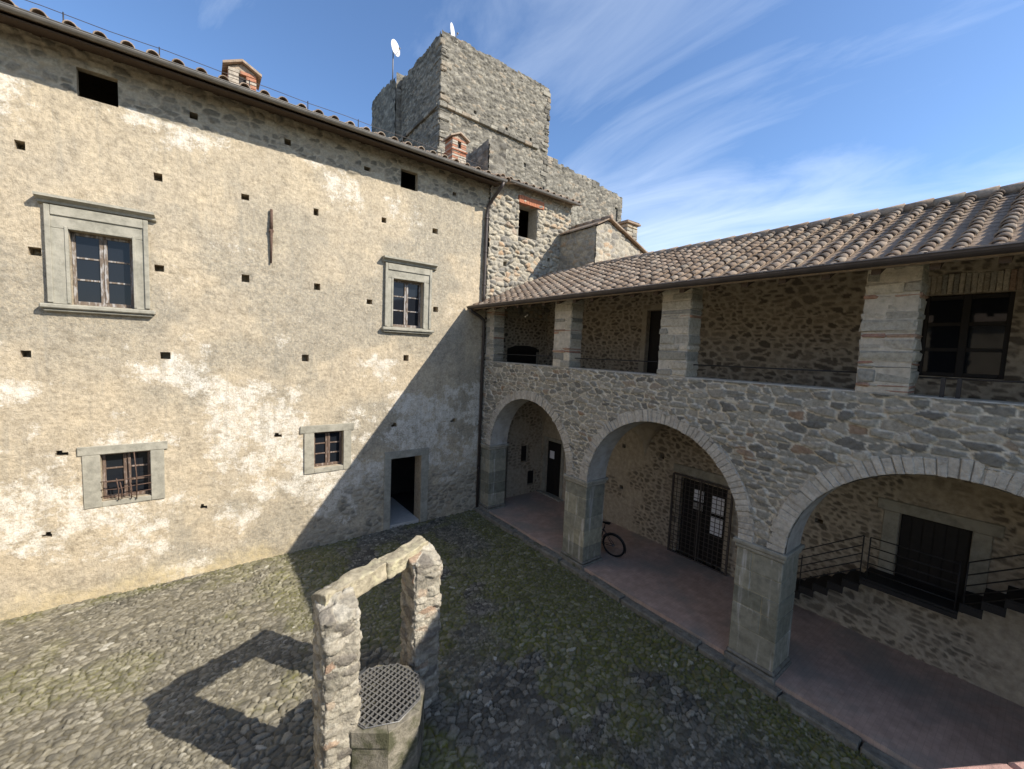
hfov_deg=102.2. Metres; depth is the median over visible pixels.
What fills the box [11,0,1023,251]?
sky
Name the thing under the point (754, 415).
arcaded loggia
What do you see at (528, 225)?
stone house
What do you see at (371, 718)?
stone well
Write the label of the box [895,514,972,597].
door
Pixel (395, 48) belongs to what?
satellite dish
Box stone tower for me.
[371,29,550,214]
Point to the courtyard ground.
(545, 662)
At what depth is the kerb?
6.97 m
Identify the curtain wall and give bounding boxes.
[546,155,622,226]
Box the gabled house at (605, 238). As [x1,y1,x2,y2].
[558,214,647,270]
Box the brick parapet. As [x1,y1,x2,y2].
[943,761,1023,768]
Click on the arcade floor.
(911, 712)
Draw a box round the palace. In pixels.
[0,0,515,619]
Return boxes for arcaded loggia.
[466,181,1023,706]
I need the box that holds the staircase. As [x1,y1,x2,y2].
[794,535,1023,619]
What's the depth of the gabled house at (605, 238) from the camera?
13.89 m
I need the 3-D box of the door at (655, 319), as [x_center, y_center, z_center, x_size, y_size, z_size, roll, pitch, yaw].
[4.091,-0.846,11.209,0.040,2.300,0.900,-1,6,-37]
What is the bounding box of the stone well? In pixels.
[310,536,442,768]
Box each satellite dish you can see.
[391,39,400,82]
[449,22,458,36]
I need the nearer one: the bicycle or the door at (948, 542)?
the door at (948, 542)
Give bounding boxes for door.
[507,351,535,363]
[546,441,561,496]
[647,311,661,373]
[679,478,726,567]
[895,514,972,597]
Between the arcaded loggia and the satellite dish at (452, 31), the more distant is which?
the satellite dish at (452, 31)
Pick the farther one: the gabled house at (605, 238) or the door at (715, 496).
the gabled house at (605, 238)
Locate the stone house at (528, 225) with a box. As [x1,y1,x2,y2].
[413,132,583,485]
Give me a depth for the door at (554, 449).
14.60 m
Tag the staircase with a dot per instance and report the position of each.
(998, 603)
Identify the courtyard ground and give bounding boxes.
[0,510,882,768]
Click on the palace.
(240, 322)
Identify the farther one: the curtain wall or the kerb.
the curtain wall
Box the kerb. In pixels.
[475,507,910,768]
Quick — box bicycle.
[601,521,625,556]
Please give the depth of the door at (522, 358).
14.21 m
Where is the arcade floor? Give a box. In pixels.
[489,491,1023,768]

